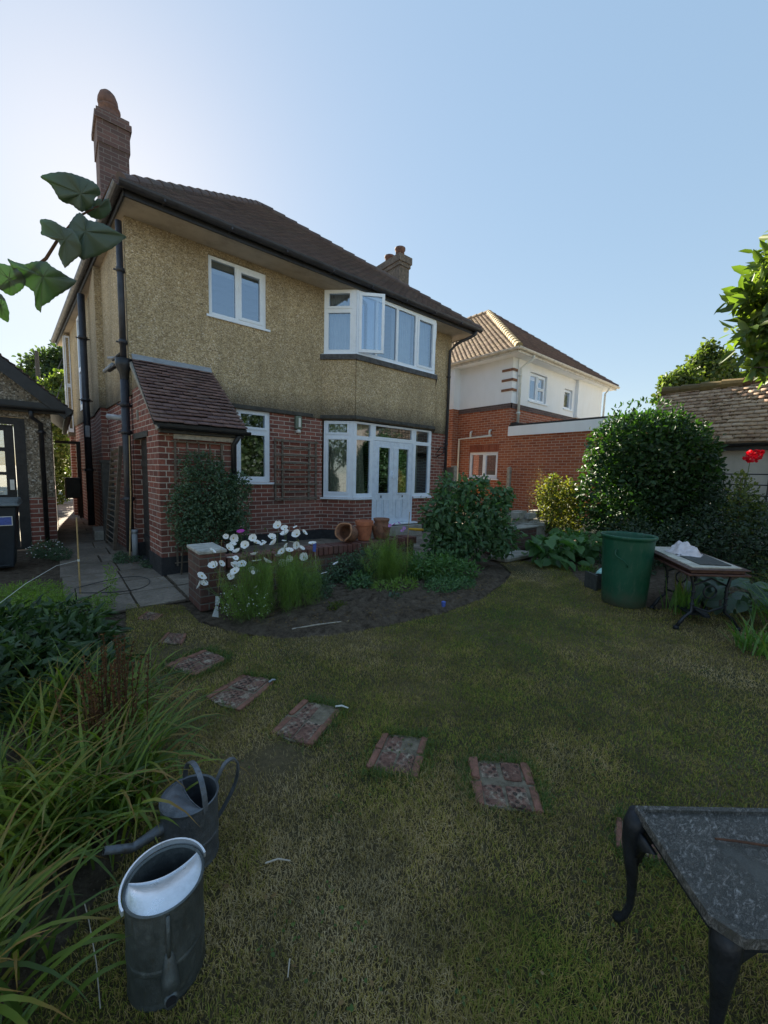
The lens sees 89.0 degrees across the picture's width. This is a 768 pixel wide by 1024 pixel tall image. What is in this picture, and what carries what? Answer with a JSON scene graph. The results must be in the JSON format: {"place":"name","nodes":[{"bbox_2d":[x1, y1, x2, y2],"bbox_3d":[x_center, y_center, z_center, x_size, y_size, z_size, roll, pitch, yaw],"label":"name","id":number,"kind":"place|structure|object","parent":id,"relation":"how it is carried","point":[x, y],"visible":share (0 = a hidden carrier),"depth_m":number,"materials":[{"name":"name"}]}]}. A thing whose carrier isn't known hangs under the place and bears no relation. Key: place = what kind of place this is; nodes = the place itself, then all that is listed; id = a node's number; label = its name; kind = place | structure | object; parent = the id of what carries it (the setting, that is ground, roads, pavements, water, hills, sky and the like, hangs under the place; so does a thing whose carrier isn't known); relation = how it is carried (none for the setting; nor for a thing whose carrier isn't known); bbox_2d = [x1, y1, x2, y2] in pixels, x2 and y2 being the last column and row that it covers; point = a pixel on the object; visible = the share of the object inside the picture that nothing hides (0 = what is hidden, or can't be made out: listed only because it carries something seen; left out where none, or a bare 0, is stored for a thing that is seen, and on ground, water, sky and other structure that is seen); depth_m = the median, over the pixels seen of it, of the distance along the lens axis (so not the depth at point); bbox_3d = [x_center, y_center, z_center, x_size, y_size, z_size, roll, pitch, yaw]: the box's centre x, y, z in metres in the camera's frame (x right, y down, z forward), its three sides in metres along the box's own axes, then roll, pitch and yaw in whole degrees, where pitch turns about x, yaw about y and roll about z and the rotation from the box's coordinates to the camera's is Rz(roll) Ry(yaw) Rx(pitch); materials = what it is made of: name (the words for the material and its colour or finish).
{"place":"outdoors","nodes":[
{"label":"outdoors","id":0,"kind":"place"},
{"bbox_2d":[0,549,59,608],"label":"side soil","id":1,"kind":"structure","parent":0,"point":[24,568],"depth_m":5.09,"materials":[{"name":"brown soil"}]},
{"bbox_2d":[0,497,22,567],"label":"wheelie bin","id":2,"kind":"object","parent":1,"relation":"on","point":[9,512],"visible":1,"depth_m":5.04,"materials":[{"name":"plastic"}]},
{"bbox_2d":[0,353,73,549],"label":"garage","id":3,"kind":"structure","parent":1,"relation":"on","point":[36,406],"depth_m":6.25,"materials":[{"name":"grey brick"}]},
{"bbox_2d":[0,424,20,546],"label":"door","id":4,"kind":"structure","parent":3,"relation":"in","point":[10,473],"depth_m":6.14,"materials":[{"name":"black wood"}]},
{"bbox_2d":[24,539,73,560],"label":"weeds","id":5,"kind":"object","parent":1,"relation":"on","point":[55,550],"visible":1,"depth_m":5.79,"materials":[{"name":"green plant"}]},
{"bbox_2d":[0,564,118,622],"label":"weeds","id":6,"kind":"object","parent":1,"relation":"on","point":[32,593],"visible":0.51,"depth_m":3.73,"materials":[{"name":"green plant"}]},
{"bbox_2d":[58,499,482,614],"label":"paving","id":7,"kind":"structure","parent":0,"point":[150,594],"depth_m":5.16,"materials":[{"name":"grey stone"}]},
{"bbox_2d":[0,517,80,602],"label":"garden cane","id":8,"kind":"object","parent":7,"relation":"on","point":[78,559],"visible":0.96,"depth_m":4.16,"materials":[{"name":"brown wood"}]},
{"bbox_2d":[51,422,71,504],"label":"bush","id":9,"kind":"object","parent":7,"relation":"on","point":[61,451],"visible":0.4,"depth_m":13.73,"materials":[{"name":"green plant"}]},
{"bbox_2d":[99,460,114,541],"bbox_3d":[-5.104,-0.204,7.238,0.200,1.500,0.390,-3,7,-40],"label":"ladder","id":10,"kind":"object","parent":7,"relation":"on","point":[105,466],"visible":0.71,"depth_m":7.09,"materials":[{"name":"brown wood"}]},
{"bbox_2d":[105,445,122,549],"bbox_3d":[-4.512,-0.225,6.482,0.083,1.692,1.446,-4,8,-45],"label":"slatted shutter","id":11,"kind":"object","parent":7,"relation":"on","point":[118,468],"visible":0.98,"depth_m":6.33,"materials":[{"name":"brown wood"}]},
{"bbox_2d":[108,550,151,568],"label":"weeds","id":12,"kind":"object","parent":7,"relation":"on","point":[120,556],"visible":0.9,"depth_m":5.65,"materials":[{"name":"green plant"}]},
{"bbox_2d":[163,450,253,574],"bbox_3d":[-2.260,0.008,5.140,1.159,1.634,0.519,-3,7,-40],"label":"climbing shrub","id":13,"kind":"object","parent":7,"relation":"on","point":[197,525],"visible":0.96,"depth_m":5.05,"materials":[{"name":"green plant"}]},
{"bbox_2d":[0,465,741,550],"bbox_3d":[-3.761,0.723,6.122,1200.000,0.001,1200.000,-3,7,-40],"label":"ground","id":14,"kind":"structure","parent":0,"point":[3,484],"depth_m":24.48,"materials":[{"name":"green plant"}]},
{"bbox_2d":[4,340,63,424],"bbox_3d":[-23.606,-7.592,28.425,14.174,11.126,6.589,5,7,33],"label":"tree","id":15,"kind":"object","parent":14,"relation":"on","point":[39,363],"visible":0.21,"depth_m":28.99,"materials":[{"name":"green plant"}]},
{"bbox_2d":[36,368,64,403],"bbox_3d":[-16.708,-4.420,20.314,2.931,6.750,7.443,-3,7,-40],"label":"tree","id":16,"kind":"object","parent":14,"relation":"on","point":[54,384],"visible":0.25,"depth_m":21.48,"materials":[{"name":"green plant"}]},
{"bbox_2d":[51,89,482,575],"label":"house","id":17,"kind":"structure","parent":14,"relation":"on","point":[245,331],"depth_m":7.23,"materials":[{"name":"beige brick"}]},
{"bbox_2d":[55,440,83,517],"bbox_3d":[-8.204,-0.834,10.206,0.515,2.015,0.100,-3,7,-40],"label":"gate frame","id":18,"kind":"object","parent":17,"relation":"attached to","point":[78,454],"visible":0.75,"depth_m":10.26,"materials":[{"name":"black paint"}]},
{"bbox_2d":[64,477,81,515],"bbox_3d":[-7.454,-0.350,9.385,0.300,0.950,0.500,-3,7,-40],"label":"wall box","id":19,"kind":"object","parent":17,"relation":"attached to","point":[72,487],"visible":1,"depth_m":9.19,"materials":[{"name":"black paint"}]},
{"bbox_2d":[76,316,82,410],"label":"window","id":20,"kind":"structure","parent":17,"relation":"in","point":[79,366],"depth_m":9.34,"materials":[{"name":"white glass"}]},
{"bbox_2d":[141,439,149,558],"bbox_3d":[-3.441,-0.177,5.706,0.060,1.750,0.800,-3,7,-40],"label":"outhouse door","id":21,"kind":"structure","parent":17,"relation":"in","point":[143,442],"depth_m":5.79,"materials":[{"name":"black wood"}]},
{"bbox_2d":[172,439,225,565],"bbox_3d":[-2.441,-0.121,5.201,0.648,1.628,0.040,-3,7,-40],"label":"trellis","id":22,"kind":"object","parent":17,"relation":"attached to","point":[221,453],"visible":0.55,"depth_m":5.07,"materials":[{"name":"brown wood"}]},
{"bbox_2d":[206,255,270,331],"bbox_3d":[-2.482,-3.702,6.682,1.080,0.978,0.130,-3,7,-40],"label":"window","id":23,"kind":"structure","parent":17,"relation":"in","point":[238,270],"depth_m":6.70,"materials":[{"name":"white plastic"}]},
{"bbox_2d":[236,409,274,483],"bbox_3d":[-2.359,-1.171,7.095,0.720,1.328,0.140,-3,7,-40],"label":"window","id":24,"kind":"structure","parent":17,"relation":"in","point":[265,431],"depth_m":7.19,"materials":[{"name":"white plastic"}]},
{"bbox_2d":[274,438,317,500],"bbox_3d":[-1.693,-0.812,7.589,0.925,1.176,0.042,-3,7,-40],"label":"trellis","id":25,"kind":"object","parent":17,"relation":"attached to","point":[282,469],"visible":1,"depth_m":7.52,"materials":[{"name":"brown wood"}]},
{"bbox_2d":[320,421,353,499],"bbox_3d":[-0.934,-1.052,7.972,0.708,1.583,0.120,2,6,6],"label":"bay window","id":26,"kind":"structure","parent":17,"relation":"in","point":[349,436],"depth_m":7.96,"materials":[{"name":"white plastic"}]},
{"bbox_2d":[324,289,356,353],"bbox_3d":[-0.875,-3.718,7.707,0.728,1.243,0.110,2,6,6],"label":"bay window","id":27,"kind":"structure","parent":17,"relation":"in","point":[328,309],"depth_m":7.67,"materials":[{"name":"white plastic"}]},
{"bbox_2d":[353,421,372,499],"bbox_3d":[-0.434,-1.051,8.091,0.500,1.583,0.120,-3,7,-40],"label":"bay window","id":28,"kind":"structure","parent":17,"relation":"in","point":[357,496],"depth_m":8.14,"materials":[{"name":"white plastic"}]},
{"bbox_2d":[373,441,393,521],"bbox_3d":[-0.004,-0.638,8.490,0.550,1.770,0.124,-3,7,-40],"label":"door","id":29,"kind":"structure","parent":17,"relation":"in","point":[382,502],"depth_m":8.53,"materials":[{"name":"white paint"}]},
{"bbox_2d":[373,424,413,443],"bbox_3d":[0.212,-1.708,8.593,1.190,0.340,0.060,-3,7,-40],"label":"transom window","id":30,"kind":"structure","parent":17,"relation":"in","point":[411,441],"depth_m":8.56,"materials":[{"name":"white plastic"}]},
{"bbox_2d":[356,289,435,374],"bbox_3d":[0.318,-3.755,8.391,2.310,1.243,0.110,-3,7,-40],"label":"bay window","id":31,"kind":"structure","parent":17,"relation":"in","point":[417,317],"depth_m":8.38,"materials":[{"name":"white plastic"}]},
{"bbox_2d":[392,442,411,521],"bbox_3d":[0.403,-0.664,8.866,0.550,1.770,0.066,-3,7,-40],"label":"door","id":32,"kind":"structure","parent":17,"relation":"in","point":[401,501],"depth_m":8.87,"materials":[{"name":"white paint"}]},
{"bbox_2d":[412,429,431,497],"bbox_3d":[0.899,-1.125,9.198,0.590,1.583,0.120,-3,7,-40],"label":"window","id":33,"kind":"structure","parent":17,"relation":"in","point":[428,444],"depth_m":9.27,"materials":[{"name":"white plastic"}]},
{"bbox_2d":[447,310,635,533],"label":"neighbouring house","id":34,"kind":"structure","parent":14,"relation":"on","point":[525,405],"depth_m":12.28,"materials":[{"name":"red brick"}]},
{"bbox_2d":[469,452,497,479],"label":"window","id":35,"kind":"structure","parent":34,"relation":"in","point":[484,469],"depth_m":12.51,"materials":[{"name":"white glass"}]},
{"bbox_2d":[528,373,547,405],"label":"window","id":36,"kind":"structure","parent":34,"relation":"in","point":[536,389],"depth_m":12.57,"materials":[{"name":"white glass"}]},
{"bbox_2d":[649,337,743,407],"bbox_3d":[12.810,-3.508,15.886,4.847,7.313,2.375,-2,7,-32],"label":"tree","id":37,"kind":"object","parent":14,"relation":"on","point":[702,365],"visible":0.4,"depth_m":15.57,"materials":[{"name":"green plant"}]},
{"bbox_2d":[653,376,767,548],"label":"outbuilding","id":38,"kind":"structure","parent":14,"relation":"on","point":[736,410],"depth_m":8.51,"materials":[{"name":"tile"}]},
{"bbox_2d":[0,0,767,466],"label":"sky","id":39,"kind":"structure","parent":0,"point":[590,176],"materials":[{"name":"blue"}]},
{"bbox_2d":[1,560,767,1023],"bbox_3d":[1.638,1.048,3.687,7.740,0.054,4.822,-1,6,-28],"label":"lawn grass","id":40,"kind":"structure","parent":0,"point":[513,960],"depth_m":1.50,"materials":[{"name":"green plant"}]},
{"bbox_2d":[5,561,767,1023],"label":"lawn","id":41,"kind":"structure","parent":0,"point":[275,759],"depth_m":1.66,"materials":[{"name":"green plant"}]},
{"bbox_2d":[118,837,205,1012],"bbox_3d":[-0.603,1.124,1.071,0.203,0.290,0.219,2,6,7],"label":"watering can","id":42,"kind":"object","parent":41,"relation":"on","point":[163,911],"visible":1,"depth_m":1.01,"materials":[{"name":"metal"}]},
{"bbox_2d":[102,757,239,869],"bbox_3d":[-0.703,1.068,1.360,0.419,0.340,0.195,-11,14,-66],"label":"watering can","id":43,"kind":"object","parent":41,"relation":"on","point":[198,803],"visible":0.81,"depth_m":1.35,"materials":[{"name":"metal"}]},
{"bbox_2d":[158,632,186,644],"bbox_3d":[-1.706,1.031,3.182,0.193,0.027,0.238,1,6,-10],"label":"stepping stone","id":44,"kind":"object","parent":41,"relation":"on","point":[175,638],"visible":0.98,"depth_m":3.16,"materials":[{"name":"stone"}]},
{"bbox_2d":[164,649,226,675],"bbox_3d":[-1.332,1.079,2.797,0.308,0.025,0.326,5,6,29],"label":"stepping stone","id":45,"kind":"object","parent":41,"relation":"on","point":[201,660],"visible":0.76,"depth_m":2.79,"materials":[{"name":"stone"}]},
{"bbox_2d":[206,674,273,711],"bbox_3d":[-0.897,1.123,2.457,0.281,0.027,0.350,4,6,21],"label":"stepping stone","id":46,"kind":"object","parent":41,"relation":"on","point":[242,693],"visible":0.92,"depth_m":2.43,"materials":[{"name":"brick"}]},
{"bbox_2d":[270,699,340,747],"bbox_3d":[-0.426,1.162,2.174,0.270,0.027,0.350,3,6,19],"label":"stepping stone","id":47,"kind":"object","parent":41,"relation":"on","point":[305,720],"visible":0.93,"depth_m":2.15,"materials":[{"name":"brick"}]},
{"bbox_2d":[366,733,427,778],"bbox_3d":[0.073,1.198,1.944,0.251,0.027,0.294,3,6,15],"label":"stepping stone","id":48,"kind":"object","parent":41,"relation":"on","point":[384,754],"visible":0.94,"depth_m":1.93,"materials":[{"name":"brick"}]},
{"bbox_2d":[159,585,717,1005],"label":"fallen leaves","id":49,"kind":"object","parent":41,"relation":"on","point":[341,1002],"visible":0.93,"depth_m":1.29,"materials":[{"name":"brown plant"}]},
{"bbox_2d":[175,570,767,1023],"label":"clover","id":50,"kind":"object","parent":41,"relation":"on","point":[351,1008],"visible":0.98,"depth_m":1.73,"materials":[{"name":"green plant"}]},
{"bbox_2d":[468,756,543,813],"bbox_3d":[0.538,1.226,1.764,0.294,0.031,0.282,2,6,5],"label":"stepping stone","id":51,"kind":"object","parent":41,"relation":"on","point":[504,783],"visible":0.96,"depth_m":1.75,"materials":[{"name":"brick"}]},
{"bbox_2d":[584,568,601,590],"bbox_3d":[2.774,0.854,5.008,0.415,0.233,0.256,-1,6,-20],"label":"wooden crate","id":52,"kind":"object","parent":41,"relation":"on","point":[592,581],"visible":0.58,"depth_m":4.92,"materials":[{"name":"wood"}]},
{"bbox_2d":[601,531,658,608],"bbox_3d":[2.705,0.638,4.373,0.554,0.782,0.552,-3,7,-40],"label":"green barrel","id":53,"kind":"object","parent":41,"relation":"on","point":[627,560],"visible":1,"depth_m":4.19,"materials":[{"name":"plastic"}]},
{"bbox_2d":[614,817,666,865],"bbox_3d":[0.992,1.265,1.508,0.188,0.026,0.163,4,6,23],"label":"stepping stone","id":54,"kind":"object","parent":41,"relation":"on","point":[618,832],"visible":0.24,"depth_m":1.50,"materials":[{"name":"brick"}]},
{"bbox_2d":[658,568,714,617],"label":"sword leaved clump","id":55,"kind":"object","parent":41,"relation":"on","point":[679,599],"visible":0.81,"depth_m":4.05,"materials":[{"name":"green plant"}]},
{"bbox_2d":[612,805,767,1023],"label":"iron table","id":56,"kind":"object","parent":41,"relation":"on","point":[723,885],"visible":1,"depth_m":1.02,"materials":[{"name":"metal"}]},
{"bbox_2d":[649,547,751,631],"bbox_3d":[3.174,0.757,4.113,0.612,0.620,1.368,3,6,15],"label":"sewing table","id":57,"kind":"object","parent":41,"relation":"on","point":[704,565],"visible":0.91,"depth_m":3.67,"materials":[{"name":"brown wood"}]},
{"bbox_2d":[664,541,701,556],"bbox_3d":[3.252,0.378,4.224,0.326,0.136,0.544,3,6,16],"label":"plastic bag","id":58,"kind":"object","parent":57,"relation":"on","point":[686,548],"visible":0.93,"depth_m":4.14,"materials":[{"name":"white plastic"}]},
{"bbox_2d":[709,606,767,659],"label":"sword leaved clump","id":59,"kind":"object","parent":41,"relation":"on","point":[762,646],"visible":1,"depth_m":3.20,"materials":[{"name":"green plant"}]},
{"bbox_2d":[717,574,767,630],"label":"sword leaved clump","id":60,"kind":"object","parent":41,"relation":"on","point":[753,613],"visible":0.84,"depth_m":3.73,"materials":[{"name":"green plant"}]},
{"bbox_2d":[107,523,712,669],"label":"garden soil","id":61,"kind":"structure","parent":0,"point":[197,614],"depth_m":3.89,"materials":[{"name":"brown soil"}]},
{"bbox_2d":[0,614,141,1021],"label":"bed","id":62,"kind":"object","parent":61,"relation":"on","point":[88,882],"visible":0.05,"depth_m":1.29,"materials":[{"name":"soil"}]},
{"bbox_2d":[0,172,125,321],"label":"climbing vine","id":63,"kind":"object","parent":62,"relation":"on","point":[81,236],"visible":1,"depth_m":0.83,"materials":[{"name":"green plant"}]},
{"bbox_2d":[0,878,129,1023],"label":"strap leaved clump","id":64,"kind":"object","parent":62,"relation":"on","point":[34,1007],"visible":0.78,"depth_m":0.96,"materials":[{"name":"green plant"}]},
{"bbox_2d":[0,665,130,873],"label":"strap leaved clump","id":65,"kind":"object","parent":62,"relation":"on","point":[38,752],"visible":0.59,"depth_m":1.54,"materials":[{"name":"green plant"}]},
{"bbox_2d":[0,592,144,734],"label":"leafy border shrub","id":66,"kind":"object","parent":62,"relation":"on","point":[74,628],"visible":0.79,"depth_m":2.42,"materials":[{"name":"green plant"}]},
{"bbox_2d":[0,793,146,1023],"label":"strap leaved clump","id":67,"kind":"object","parent":62,"relation":"on","point":[12,900],"visible":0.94,"depth_m":1.04,"materials":[{"name":"green plant"}]},
{"bbox_2d":[0,634,156,758],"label":"strap leaved clump","id":68,"kind":"object","parent":62,"relation":"on","point":[68,688],"visible":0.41,"depth_m":2.03,"materials":[{"name":"green plant"}]},
{"bbox_2d":[0,687,181,934],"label":"strap leaved clump","id":69,"kind":"object","parent":62,"relation":"on","point":[43,811],"visible":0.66,"depth_m":1.37,"materials":[{"name":"green plant"}]},
{"bbox_2d":[2,629,193,758],"bbox_3d":[-1.446,0.889,1.974,0.914,0.526,1.013,-1,6,-23],"label":"strap leaved clump","id":70,"kind":"object","parent":62,"relation":"on","point":[135,670],"visible":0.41,"depth_m":2.07,"materials":[{"name":"green plant"}]},
{"bbox_2d":[0,646,231,851],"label":"strap leaved clump","id":71,"kind":"object","parent":62,"relation":"on","point":[92,711],"visible":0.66,"depth_m":1.74,"materials":[{"name":"green plant"}]},
{"bbox_2d":[0,680,250,884],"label":"strap leaved clump","id":72,"kind":"object","parent":62,"relation":"on","point":[139,797],"visible":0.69,"depth_m":1.51,"materials":[{"name":"green plant"}]},
{"bbox_2d":[187,535,416,611],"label":"garden wall","id":73,"kind":"structure","parent":61,"relation":"on","point":[200,558],"depth_m":4.25,"materials":[{"name":"brick"}]},
{"bbox_2d":[335,523,357,541],"bbox_3d":[-0.478,0.276,5.204,0.256,0.274,0.290,5,6,29],"label":"broken pot","id":74,"kind":"object","parent":73,"relation":"on","point":[346,532],"visible":1,"depth_m":5.17,"materials":[{"name":"ceramic"}]},
{"bbox_2d":[355,519,373,540],"bbox_3d":[-0.275,0.253,5.447,0.260,0.270,0.260,-3,7,-40],"label":"terracotta pot","id":75,"kind":"object","parent":73,"relation":"on","point":[364,527],"visible":0.99,"depth_m":5.36,"materials":[{"name":"orange ceramic"}]},
{"bbox_2d":[372,517,390,538],"bbox_3d":[-0.039,0.233,5.616,0.258,0.290,0.257,3,6,15],"label":"strawberry pot","id":76,"kind":"object","parent":73,"relation":"on","point":[380,527],"visible":0.88,"depth_m":5.52,"materials":[{"name":"ceramic"}]},
{"bbox_2d":[203,560,508,638],"bbox_3d":[0.198,0.880,4.719,4.308,0.129,1.703,-3,7,-40],"label":"flower bed","id":77,"kind":"object","parent":61,"relation":"on","point":[360,601],"visible":0.54,"depth_m":3.85,"materials":[{"name":"soil"}]},
{"bbox_2d":[214,585,274,619],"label":"plant","id":78,"kind":"object","parent":77,"relation":"on","point":[247,603],"visible":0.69,"depth_m":3.58,"materials":[{"name":"green plant"}]},
{"bbox_2d":[196,521,337,623],"bbox_3d":[-0.820,0.531,3.991,0.614,0.868,1.927,7,8,44],"label":"cosmos plant","id":79,"kind":"object","parent":77,"relation":"on","point":[286,576],"visible":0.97,"depth_m":3.70,"materials":[{"name":"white plant"}]},
{"bbox_2d":[303,571,335,599],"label":"bedding plant","id":80,"kind":"object","parent":77,"relation":"on","point":[324,584],"visible":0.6,"depth_m":4.15,"materials":[{"name":"green plant"}]},
{"bbox_2d":[342,569,372,589],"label":"bedding plant","id":81,"kind":"object","parent":77,"relation":"on","point":[365,579],"visible":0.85,"depth_m":4.47,"materials":[{"name":"green plant"}]},
{"bbox_2d":[318,544,399,583],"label":"shrub","id":82,"kind":"object","parent":77,"relation":"on","point":[338,572],"visible":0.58,"depth_m":4.86,"materials":[{"name":"green plant"}]},
{"bbox_2d":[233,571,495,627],"bbox_3d":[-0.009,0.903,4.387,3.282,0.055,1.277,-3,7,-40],"label":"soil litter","id":83,"kind":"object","parent":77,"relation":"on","point":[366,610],"visible":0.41,"depth_m":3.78,"materials":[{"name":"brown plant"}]},
{"bbox_2d":[358,522,413,582],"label":"feathery plant","id":84,"kind":"object","parent":77,"relation":"on","point":[388,572],"visible":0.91,"depth_m":4.75,"materials":[{"name":"green plant"}]},
{"bbox_2d":[368,574,418,592],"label":"bedding plant","id":85,"kind":"object","parent":77,"relation":"on","point":[406,582],"visible":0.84,"depth_m":4.45,"materials":[{"name":"green plant"}]},
{"bbox_2d":[390,548,466,581],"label":"strap plant","id":86,"kind":"object","parent":77,"relation":"on","point":[415,566],"visible":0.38,"depth_m":4.99,"materials":[{"name":"green plant"}]},
{"bbox_2d":[399,549,484,581],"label":"bedding plant","id":87,"kind":"object","parent":77,"relation":"on","point":[457,566],"visible":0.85,"depth_m":4.92,"materials":[{"name":"green plant"}]},
{"bbox_2d":[419,573,476,592],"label":"bedding plant","id":88,"kind":"object","parent":77,"relation":"on","point":[453,582],"visible":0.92,"depth_m":4.61,"materials":[{"name":"green plant"}]},
{"bbox_2d":[416,470,527,566],"bbox_3d":[1.268,0.128,5.833,1.747,1.486,1.118,-3,7,-40],"label":"tall shrub","id":89,"kind":"object","parent":61,"relation":"on","point":[489,519],"visible":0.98,"depth_m":5.67,"materials":[{"name":"green plant"}]},
{"bbox_2d":[490,550,532,562],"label":"stone kerb","id":90,"kind":"structure","parent":61,"relation":"on","point":[518,554],"depth_m":6.51,"materials":[{"name":"stone"}]},
{"bbox_2d":[485,524,538,553],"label":"patio wall","id":91,"kind":"structure","parent":61,"relation":"on","point":[529,530],"depth_m":7.51,"materials":[{"name":"stone"}]},
{"bbox_2d":[509,510,551,537],"bbox_3d":[3.092,0.312,8.303,1.048,0.684,0.571,-3,7,-40],"label":"rubble heap","id":92,"kind":"object","parent":61,"relation":"on","point":[528,518],"visible":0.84,"depth_m":8.12,"materials":[{"name":"concrete"}]},
{"bbox_2d":[532,472,587,536],"bbox_3d":[3.768,-0.075,8.347,1.201,1.547,0.792,2,6,7],"label":"leafy shrub","id":93,"kind":"object","parent":61,"relation":"on","point":[553,501],"visible":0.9,"depth_m":8.26,"materials":[{"name":"green plant"}]},
{"bbox_2d":[521,527,601,570],"bbox_3d":[3.115,0.613,6.471,1.856,0.715,1.010,-2,7,-33],"label":"broad leaved plant","id":94,"kind":"object","parent":61,"relation":"on","point":[543,548],"visible":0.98,"depth_m":6.21,"materials":[{"name":"green plant"}]},
{"bbox_2d":[556,541,767,608],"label":"bed","id":95,"kind":"object","parent":61,"relation":"on","point":[657,580],"visible":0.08,"depth_m":5.25,"materials":[{"name":"soil"}]},
{"bbox_2d":[597,510,670,567],"bbox_3d":[3.991,0.466,6.232,1.000,0.924,2.235,5,6,30],"label":"dark hedge shrub","id":96,"kind":"object","parent":95,"relation":"on","point":[629,524],"visible":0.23,"depth_m":6.22,"materials":[{"name":"green plant"}]},
{"bbox_2d":[568,396,730,548],"bbox_3d":[5.107,-0.660,7.539,2.803,3.035,2.004,0,6,-16],"label":"camellia bush","id":97,"kind":"object","parent":95,"relation":"on","point":[668,459],"visible":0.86,"depth_m":7.00,"materials":[{"name":"green plant"}]},
{"bbox_2d":[673,576,767,614],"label":"hosta","id":98,"kind":"object","parent":95,"relation":"on","point":[734,606],"visible":0.65,"depth_m":4.12,"materials":[{"name":"green plant"}]},
{"bbox_2d":[717,449,767,565],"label":"rose bush","id":99,"kind":"object","parent":95,"relation":"on","point":[753,455],"visible":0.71,"depth_m":5.90,"materials":[{"name":"green plant"}]},
{"bbox_2d":[651,476,767,582],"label":"dark hedge shrub","id":100,"kind":"object","parent":61,"relation":"on","point":[750,544],"visible":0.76,"depth_m":5.75,"materials":[{"name":"green plant"}]},
{"bbox_2d":[714,231,767,388],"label":"broad leaved tree","id":101,"kind":"object","parent":61,"relation":"on","point":[748,295],"visible":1,"depth_m":4.99,"materials":[{"name":"green plant"}]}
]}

